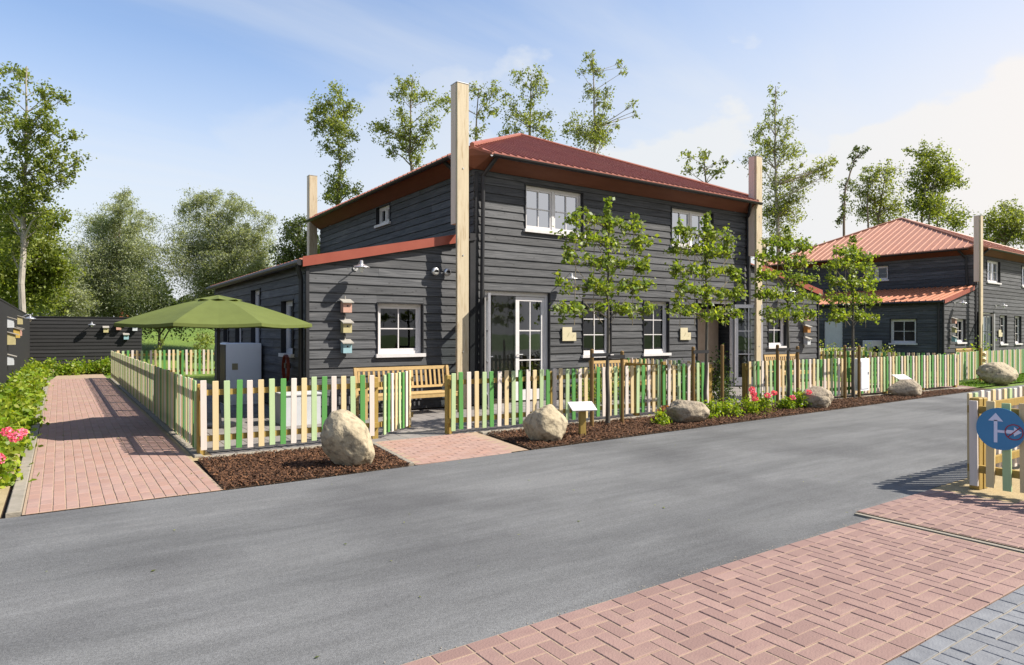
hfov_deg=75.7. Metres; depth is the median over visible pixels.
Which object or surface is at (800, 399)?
hydrangea bush
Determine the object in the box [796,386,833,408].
boulder
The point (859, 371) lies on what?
tree stake
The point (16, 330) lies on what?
bird box
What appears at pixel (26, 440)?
hydrangea bush
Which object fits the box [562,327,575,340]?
number plaque
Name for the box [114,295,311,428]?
parasol
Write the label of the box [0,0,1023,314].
sky
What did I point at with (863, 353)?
garden plant
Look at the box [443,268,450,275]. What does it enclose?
round spotlight
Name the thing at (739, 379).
door
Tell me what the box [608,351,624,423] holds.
tree stake
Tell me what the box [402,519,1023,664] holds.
brick apron
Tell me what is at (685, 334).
number plaque
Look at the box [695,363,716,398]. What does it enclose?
garden plant
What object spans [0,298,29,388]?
board wall
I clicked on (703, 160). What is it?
tree
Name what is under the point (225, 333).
window
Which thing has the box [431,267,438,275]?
round spotlight
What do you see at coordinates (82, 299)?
tree
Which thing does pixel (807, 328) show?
bird box
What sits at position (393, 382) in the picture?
picket fence
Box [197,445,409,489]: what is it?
mulch bed
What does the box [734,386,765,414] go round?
hydrangea bush
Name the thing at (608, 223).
espalier tree
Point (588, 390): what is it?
garden plant
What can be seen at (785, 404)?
hydrangea bush
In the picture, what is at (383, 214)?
window
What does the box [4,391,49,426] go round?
hydrangea bush
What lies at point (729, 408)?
hydrangea bush
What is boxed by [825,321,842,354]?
side door
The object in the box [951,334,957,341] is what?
bird box
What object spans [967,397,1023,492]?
picket fence
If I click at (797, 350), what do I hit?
tree stake
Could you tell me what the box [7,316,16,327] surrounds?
bird box
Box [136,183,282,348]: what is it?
tree
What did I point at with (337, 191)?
tree
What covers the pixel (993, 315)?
door
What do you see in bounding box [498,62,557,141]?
tree
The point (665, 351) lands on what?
window
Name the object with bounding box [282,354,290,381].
hose reel
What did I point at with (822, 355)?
picket fence
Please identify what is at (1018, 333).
window
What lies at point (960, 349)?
garden bench
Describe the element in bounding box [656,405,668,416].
hydrangea bush
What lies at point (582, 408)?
info plate
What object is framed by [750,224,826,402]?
espalier tree
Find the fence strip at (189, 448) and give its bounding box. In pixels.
[109,378,202,457]
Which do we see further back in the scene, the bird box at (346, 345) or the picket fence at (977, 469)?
the bird box at (346, 345)
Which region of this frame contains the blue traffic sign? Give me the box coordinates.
[976,408,1023,449]
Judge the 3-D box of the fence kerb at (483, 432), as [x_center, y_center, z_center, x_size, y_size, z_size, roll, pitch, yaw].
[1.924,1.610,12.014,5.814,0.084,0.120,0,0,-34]
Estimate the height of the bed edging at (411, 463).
0.082 m
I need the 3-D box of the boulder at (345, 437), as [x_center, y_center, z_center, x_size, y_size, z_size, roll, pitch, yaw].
[-1.933,1.298,7.832,0.625,0.774,0.522,0,0,-34]
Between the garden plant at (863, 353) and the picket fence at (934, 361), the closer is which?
the picket fence at (934, 361)
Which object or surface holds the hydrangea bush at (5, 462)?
on the planting soil at (4, 493)
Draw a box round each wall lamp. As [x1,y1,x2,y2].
[22,314,35,321]
[353,260,369,271]
[562,273,577,282]
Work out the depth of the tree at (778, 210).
39.94 m
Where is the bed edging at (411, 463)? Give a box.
[372,441,413,465]
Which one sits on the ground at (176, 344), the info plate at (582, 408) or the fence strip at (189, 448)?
the fence strip at (189, 448)
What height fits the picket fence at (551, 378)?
0.981 m
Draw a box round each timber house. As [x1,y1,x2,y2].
[206,81,823,416]
[762,215,1023,370]
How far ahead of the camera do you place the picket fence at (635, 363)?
15.19 m
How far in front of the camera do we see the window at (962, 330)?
29.05 m
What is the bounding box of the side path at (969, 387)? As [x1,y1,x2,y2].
[925,383,975,388]
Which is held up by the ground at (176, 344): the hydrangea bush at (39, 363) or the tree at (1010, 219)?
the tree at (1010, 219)
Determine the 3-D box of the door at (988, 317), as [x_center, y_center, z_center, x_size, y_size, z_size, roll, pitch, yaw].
[22.150,0.365,30.781,0.825,2.370,0.104,0,0,-37]
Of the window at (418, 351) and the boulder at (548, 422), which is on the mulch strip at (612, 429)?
the boulder at (548, 422)
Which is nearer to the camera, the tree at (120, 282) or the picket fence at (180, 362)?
the picket fence at (180, 362)
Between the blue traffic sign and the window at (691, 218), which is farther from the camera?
the window at (691, 218)
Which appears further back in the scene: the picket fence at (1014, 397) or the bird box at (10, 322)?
the bird box at (10, 322)
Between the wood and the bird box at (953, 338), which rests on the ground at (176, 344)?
the wood
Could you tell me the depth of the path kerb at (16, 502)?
6.92 m
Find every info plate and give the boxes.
[567,401,596,435]
[892,374,911,379]
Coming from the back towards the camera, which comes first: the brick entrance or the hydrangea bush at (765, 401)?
the hydrangea bush at (765, 401)
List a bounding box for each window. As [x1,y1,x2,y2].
[221,329,228,342]
[235,328,242,342]
[251,288,261,342]
[278,299,294,357]
[374,202,390,228]
[375,302,425,357]
[523,183,585,237]
[581,298,613,357]
[642,300,671,355]
[670,206,715,250]
[767,318,786,348]
[864,265,888,280]
[888,319,917,344]
[956,319,966,343]
[986,259,1001,284]
[1000,315,1007,344]
[1014,316,1022,344]
[1021,266,1023,287]
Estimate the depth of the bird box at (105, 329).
30.01 m
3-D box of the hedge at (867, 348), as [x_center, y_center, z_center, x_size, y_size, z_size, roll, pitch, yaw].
[13.377,1.109,27.152,7.602,0.981,0.166,0,0,-37]
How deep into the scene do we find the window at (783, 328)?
20.76 m
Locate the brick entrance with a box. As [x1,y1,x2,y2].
[857,489,1023,549]
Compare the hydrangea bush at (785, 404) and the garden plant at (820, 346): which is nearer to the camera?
the hydrangea bush at (785, 404)
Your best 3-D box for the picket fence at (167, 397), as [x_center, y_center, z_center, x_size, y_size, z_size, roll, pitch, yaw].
[-8.923,1.110,15.732,0.166,0.981,17.356,0,0,-34]
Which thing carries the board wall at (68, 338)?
on the ground at (176, 344)
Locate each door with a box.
[486,293,492,407]
[514,296,544,400]
[698,309,717,381]
[734,304,762,384]
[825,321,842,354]
[983,314,994,350]
[983,316,989,350]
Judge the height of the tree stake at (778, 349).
1.340 m
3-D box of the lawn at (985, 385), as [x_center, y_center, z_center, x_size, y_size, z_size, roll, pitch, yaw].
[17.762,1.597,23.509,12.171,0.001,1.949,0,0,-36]
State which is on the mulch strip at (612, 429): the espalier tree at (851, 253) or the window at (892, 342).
the espalier tree at (851, 253)
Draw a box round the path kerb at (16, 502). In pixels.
[5,381,48,517]
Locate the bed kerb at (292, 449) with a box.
[203,445,321,458]
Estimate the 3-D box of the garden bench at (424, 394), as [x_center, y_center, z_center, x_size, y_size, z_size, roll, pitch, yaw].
[-2.013,1.135,12.824,2.040,0.930,0.622,0,0,-34]
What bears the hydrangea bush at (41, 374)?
on the planting soil at (4, 493)
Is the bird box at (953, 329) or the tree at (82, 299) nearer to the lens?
the bird box at (953, 329)
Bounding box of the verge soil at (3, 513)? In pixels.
[0,386,987,518]
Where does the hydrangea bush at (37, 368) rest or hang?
on the planting soil at (4, 493)
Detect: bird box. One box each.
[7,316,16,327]
[7,331,18,344]
[7,354,16,364]
[13,327,22,337]
[17,315,24,323]
[103,326,108,332]
[123,333,129,338]
[339,296,353,312]
[339,316,353,332]
[339,336,353,352]
[803,335,811,344]
[804,323,811,332]
[951,316,956,323]
[951,325,956,332]
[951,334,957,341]
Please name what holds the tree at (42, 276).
on the ground at (176, 344)
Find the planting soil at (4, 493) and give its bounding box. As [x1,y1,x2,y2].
[0,369,53,516]
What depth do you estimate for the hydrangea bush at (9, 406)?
10.57 m
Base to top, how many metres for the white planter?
0.550 m
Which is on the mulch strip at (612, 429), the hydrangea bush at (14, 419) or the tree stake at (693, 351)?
the tree stake at (693, 351)
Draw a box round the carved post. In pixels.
[979,348,985,380]
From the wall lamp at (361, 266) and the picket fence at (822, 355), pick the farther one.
the picket fence at (822, 355)
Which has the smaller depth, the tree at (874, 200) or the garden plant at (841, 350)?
the garden plant at (841, 350)
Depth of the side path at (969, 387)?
19.47 m
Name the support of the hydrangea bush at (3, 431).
on the planting soil at (4, 493)
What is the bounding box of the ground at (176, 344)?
[14,327,1023,512]
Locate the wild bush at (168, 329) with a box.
[50,280,194,346]
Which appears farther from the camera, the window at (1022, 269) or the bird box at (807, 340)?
the window at (1022, 269)
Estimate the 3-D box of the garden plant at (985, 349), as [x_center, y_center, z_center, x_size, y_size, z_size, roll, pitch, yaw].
[17.529,0.840,25.040,1.589,1.603,1.862,0,0,-34]
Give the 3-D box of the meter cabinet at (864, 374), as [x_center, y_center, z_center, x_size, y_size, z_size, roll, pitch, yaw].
[8.585,1.030,16.169,0.420,0.780,0.182,0,0,-34]
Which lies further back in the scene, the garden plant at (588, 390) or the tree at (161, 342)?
the tree at (161, 342)
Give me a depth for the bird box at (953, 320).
27.90 m
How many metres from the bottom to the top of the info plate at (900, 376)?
0.520 m
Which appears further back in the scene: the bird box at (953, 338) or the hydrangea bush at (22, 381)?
the bird box at (953, 338)
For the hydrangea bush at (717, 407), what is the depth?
12.19 m
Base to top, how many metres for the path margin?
0.001 m
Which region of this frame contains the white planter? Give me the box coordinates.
[275,391,321,425]
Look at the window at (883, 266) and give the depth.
33.09 m
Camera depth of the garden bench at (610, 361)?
15.98 m
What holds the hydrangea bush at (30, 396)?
on the planting soil at (4, 493)
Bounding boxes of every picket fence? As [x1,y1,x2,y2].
[111,351,196,448]
[117,349,214,374]
[196,375,378,454]
[379,370,412,434]
[445,363,710,433]
[624,358,713,403]
[742,354,958,405]
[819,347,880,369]
[819,350,951,385]
[950,349,1023,379]
[967,386,1023,488]
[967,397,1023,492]
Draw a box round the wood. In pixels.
[8,255,282,316]
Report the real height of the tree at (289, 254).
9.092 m
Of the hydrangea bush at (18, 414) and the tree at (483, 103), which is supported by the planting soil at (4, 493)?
the hydrangea bush at (18, 414)
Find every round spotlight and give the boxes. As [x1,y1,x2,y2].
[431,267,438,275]
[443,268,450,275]
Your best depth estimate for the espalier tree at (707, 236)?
12.77 m
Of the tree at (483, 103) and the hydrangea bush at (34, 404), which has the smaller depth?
the hydrangea bush at (34, 404)
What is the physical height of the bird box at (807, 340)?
0.320 m
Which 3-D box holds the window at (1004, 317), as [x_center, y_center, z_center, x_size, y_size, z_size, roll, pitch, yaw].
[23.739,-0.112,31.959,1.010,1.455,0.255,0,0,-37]
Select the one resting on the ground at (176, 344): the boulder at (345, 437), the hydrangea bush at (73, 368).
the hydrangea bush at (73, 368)
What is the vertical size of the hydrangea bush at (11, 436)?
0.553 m
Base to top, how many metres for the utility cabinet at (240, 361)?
1.360 m
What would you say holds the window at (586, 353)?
in the timber house at (479, 219)
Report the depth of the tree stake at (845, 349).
15.61 m
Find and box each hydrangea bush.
[0,383,46,409]
[0,391,36,430]
[0,399,37,430]
[0,403,36,439]
[0,405,42,452]
[0,417,27,460]
[0,432,32,474]
[0,442,39,488]
[3,384,42,406]
[3,390,45,418]
[4,375,47,400]
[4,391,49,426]
[5,374,45,399]
[6,393,39,414]
[7,375,44,390]
[10,379,43,403]
[11,373,41,389]
[12,369,42,387]
[14,368,49,387]
[17,366,46,386]
[20,363,48,379]
[24,357,52,372]
[41,357,65,376]
[56,359,84,375]
[78,355,100,374]
[91,356,110,374]
[649,407,673,425]
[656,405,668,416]
[698,398,728,418]
[712,397,742,417]
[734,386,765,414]
[755,390,777,411]
[774,395,796,409]
[792,388,811,408]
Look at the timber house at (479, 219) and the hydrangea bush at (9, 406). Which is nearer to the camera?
the hydrangea bush at (9, 406)
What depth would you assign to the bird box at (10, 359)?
16.18 m
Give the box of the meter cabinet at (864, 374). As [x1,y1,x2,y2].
[854,358,868,390]
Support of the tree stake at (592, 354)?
on the mulch strip at (612, 429)
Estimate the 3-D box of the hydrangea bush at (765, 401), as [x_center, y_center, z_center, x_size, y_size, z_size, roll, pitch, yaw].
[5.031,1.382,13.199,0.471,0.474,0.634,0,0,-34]
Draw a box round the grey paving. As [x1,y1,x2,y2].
[885,586,1023,664]
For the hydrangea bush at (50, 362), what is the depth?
24.55 m
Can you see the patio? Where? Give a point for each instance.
(429, 422)
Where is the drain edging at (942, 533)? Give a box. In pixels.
[854,513,1023,553]
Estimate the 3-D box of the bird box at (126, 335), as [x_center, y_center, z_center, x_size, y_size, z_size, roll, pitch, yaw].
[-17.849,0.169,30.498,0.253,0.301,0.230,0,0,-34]
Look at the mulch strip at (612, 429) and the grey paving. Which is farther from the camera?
the mulch strip at (612, 429)
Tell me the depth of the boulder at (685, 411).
11.47 m
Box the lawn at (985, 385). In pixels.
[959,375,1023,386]
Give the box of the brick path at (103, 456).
[22,373,222,515]
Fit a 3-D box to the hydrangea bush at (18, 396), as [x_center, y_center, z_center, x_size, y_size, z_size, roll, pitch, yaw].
[-8.997,1.342,11.775,1.102,0.612,0.996,0,0,-34]
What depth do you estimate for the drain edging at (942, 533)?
5.21 m
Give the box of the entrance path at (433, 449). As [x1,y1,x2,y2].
[376,432,526,464]
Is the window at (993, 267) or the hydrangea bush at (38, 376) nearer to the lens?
the hydrangea bush at (38, 376)
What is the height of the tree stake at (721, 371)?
1.360 m
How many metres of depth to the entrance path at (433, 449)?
9.12 m
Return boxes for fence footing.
[759,387,967,405]
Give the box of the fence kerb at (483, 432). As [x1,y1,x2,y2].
[479,414,655,434]
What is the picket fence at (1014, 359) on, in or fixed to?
on the lawn at (985, 385)
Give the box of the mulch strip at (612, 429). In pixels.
[487,388,973,449]
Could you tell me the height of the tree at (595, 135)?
18.333 m
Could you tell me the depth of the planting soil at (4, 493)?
6.53 m
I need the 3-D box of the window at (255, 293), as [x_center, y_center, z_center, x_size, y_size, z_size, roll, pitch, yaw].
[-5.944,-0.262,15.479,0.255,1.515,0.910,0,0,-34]
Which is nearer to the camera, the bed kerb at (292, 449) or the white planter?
the bed kerb at (292, 449)
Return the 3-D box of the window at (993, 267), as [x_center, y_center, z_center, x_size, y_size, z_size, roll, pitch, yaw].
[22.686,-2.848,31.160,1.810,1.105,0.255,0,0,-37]
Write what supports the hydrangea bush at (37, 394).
on the planting soil at (4, 493)
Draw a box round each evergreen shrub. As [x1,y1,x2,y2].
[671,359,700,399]
[700,343,740,403]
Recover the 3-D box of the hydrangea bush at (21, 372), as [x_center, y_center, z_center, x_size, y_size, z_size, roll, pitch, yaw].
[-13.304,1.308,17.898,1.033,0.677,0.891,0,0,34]
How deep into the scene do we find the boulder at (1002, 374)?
20.19 m
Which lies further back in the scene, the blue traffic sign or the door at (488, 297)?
the door at (488, 297)
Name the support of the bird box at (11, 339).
attached to the board wall at (20, 349)
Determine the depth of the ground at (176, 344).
43.52 m
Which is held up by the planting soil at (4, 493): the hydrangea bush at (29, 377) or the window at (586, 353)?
the hydrangea bush at (29, 377)
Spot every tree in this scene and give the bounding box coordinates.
[0,61,96,312]
[0,187,92,315]
[26,233,115,316]
[44,186,183,347]
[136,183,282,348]
[152,338,164,361]
[188,331,214,367]
[263,214,319,268]
[304,79,364,206]
[364,72,445,170]
[433,79,510,140]
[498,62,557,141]
[549,196,661,424]
[558,49,639,153]
[663,210,748,405]
[676,147,734,182]
[737,82,838,255]
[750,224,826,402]
[820,235,888,397]
[835,145,871,235]
[845,159,912,227]
[896,139,975,234]
[972,194,1023,248]
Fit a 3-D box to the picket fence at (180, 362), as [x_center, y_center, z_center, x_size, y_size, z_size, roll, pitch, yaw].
[-12.011,1.109,23.851,3.996,0.981,0.166,0,0,-34]
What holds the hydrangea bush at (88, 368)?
on the ground at (176, 344)
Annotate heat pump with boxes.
[863,340,881,367]
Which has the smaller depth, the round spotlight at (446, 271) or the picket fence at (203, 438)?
the picket fence at (203, 438)
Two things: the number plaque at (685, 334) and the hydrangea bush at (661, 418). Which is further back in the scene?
the number plaque at (685, 334)
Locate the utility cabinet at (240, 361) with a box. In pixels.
[220,343,260,404]
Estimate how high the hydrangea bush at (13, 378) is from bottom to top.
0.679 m
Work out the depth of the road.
5.09 m
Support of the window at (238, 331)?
in the timber house at (479, 219)
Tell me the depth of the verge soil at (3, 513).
9.32 m
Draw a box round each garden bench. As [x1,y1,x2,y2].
[353,365,458,419]
[589,359,650,395]
[763,354,811,386]
[955,348,973,352]
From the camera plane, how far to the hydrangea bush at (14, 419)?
9.40 m
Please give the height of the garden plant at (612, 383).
0.887 m
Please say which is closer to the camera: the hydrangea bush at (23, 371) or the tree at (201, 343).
the hydrangea bush at (23, 371)
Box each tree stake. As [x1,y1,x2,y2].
[590,349,610,425]
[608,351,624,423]
[691,347,708,400]
[720,345,723,402]
[776,345,789,404]
[788,346,799,392]
[843,345,855,398]
[858,346,860,396]
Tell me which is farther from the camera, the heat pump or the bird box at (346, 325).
the heat pump
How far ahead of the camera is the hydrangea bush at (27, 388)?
13.77 m
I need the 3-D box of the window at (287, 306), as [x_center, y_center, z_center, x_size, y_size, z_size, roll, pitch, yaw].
[-4.472,-0.082,13.336,0.255,1.155,0.910,0,0,-34]
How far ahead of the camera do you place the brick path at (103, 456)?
8.44 m
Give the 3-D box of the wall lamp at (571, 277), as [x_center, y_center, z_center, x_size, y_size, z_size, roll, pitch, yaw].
[1.344,-1.280,15.461,0.320,0.240,0.490,0,0,-34]
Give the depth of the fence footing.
17.84 m
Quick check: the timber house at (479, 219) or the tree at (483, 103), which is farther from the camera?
the tree at (483, 103)
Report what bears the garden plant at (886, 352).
on the ground at (176, 344)
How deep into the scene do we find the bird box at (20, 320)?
20.05 m
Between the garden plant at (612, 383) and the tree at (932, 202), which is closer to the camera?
the garden plant at (612, 383)
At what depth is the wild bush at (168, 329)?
43.36 m
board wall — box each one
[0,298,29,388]
[30,316,141,368]
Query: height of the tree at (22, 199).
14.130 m
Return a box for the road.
[0,385,1023,664]
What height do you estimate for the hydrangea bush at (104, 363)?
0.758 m
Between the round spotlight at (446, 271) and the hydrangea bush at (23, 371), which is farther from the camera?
the hydrangea bush at (23, 371)
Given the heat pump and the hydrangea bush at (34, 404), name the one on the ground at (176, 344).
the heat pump
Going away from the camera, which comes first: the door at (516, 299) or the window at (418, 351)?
the window at (418, 351)
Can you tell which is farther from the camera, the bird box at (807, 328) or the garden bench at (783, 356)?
the bird box at (807, 328)
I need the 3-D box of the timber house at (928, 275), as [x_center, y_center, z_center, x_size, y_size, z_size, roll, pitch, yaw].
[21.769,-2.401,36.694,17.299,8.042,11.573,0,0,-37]
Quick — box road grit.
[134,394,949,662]
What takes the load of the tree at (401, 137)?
on the ground at (176, 344)
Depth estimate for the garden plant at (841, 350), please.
25.46 m
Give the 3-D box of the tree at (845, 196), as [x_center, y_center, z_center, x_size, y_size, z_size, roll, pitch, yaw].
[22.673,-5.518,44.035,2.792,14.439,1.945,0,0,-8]
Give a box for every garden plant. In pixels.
[569,367,601,405]
[582,366,618,403]
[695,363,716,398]
[819,339,833,376]
[824,343,850,374]
[846,339,876,372]
[868,344,900,371]
[944,334,996,370]
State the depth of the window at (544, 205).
15.57 m
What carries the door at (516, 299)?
in the timber house at (479, 219)
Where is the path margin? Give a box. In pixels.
[107,378,210,460]
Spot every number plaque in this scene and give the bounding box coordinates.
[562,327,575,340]
[680,328,690,339]
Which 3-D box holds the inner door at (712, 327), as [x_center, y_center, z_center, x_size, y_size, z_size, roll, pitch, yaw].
[5.638,0.420,19.508,1.400,2.240,0.040,0,0,-34]
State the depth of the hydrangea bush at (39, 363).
24.19 m
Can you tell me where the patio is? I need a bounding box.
[190,377,928,455]
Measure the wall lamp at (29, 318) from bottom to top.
0.240 m
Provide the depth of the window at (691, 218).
18.32 m
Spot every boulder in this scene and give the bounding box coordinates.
[320,409,374,467]
[523,404,567,442]
[664,400,709,423]
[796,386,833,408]
[887,379,921,396]
[976,362,1018,385]
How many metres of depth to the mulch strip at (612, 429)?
11.32 m
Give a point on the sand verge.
(997, 492)
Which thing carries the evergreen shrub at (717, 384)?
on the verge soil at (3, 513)
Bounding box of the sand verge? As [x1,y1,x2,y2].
[931,463,1023,502]
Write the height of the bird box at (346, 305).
0.320 m
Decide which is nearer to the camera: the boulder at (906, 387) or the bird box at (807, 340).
the boulder at (906, 387)
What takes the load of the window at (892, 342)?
in the timber house at (928, 275)

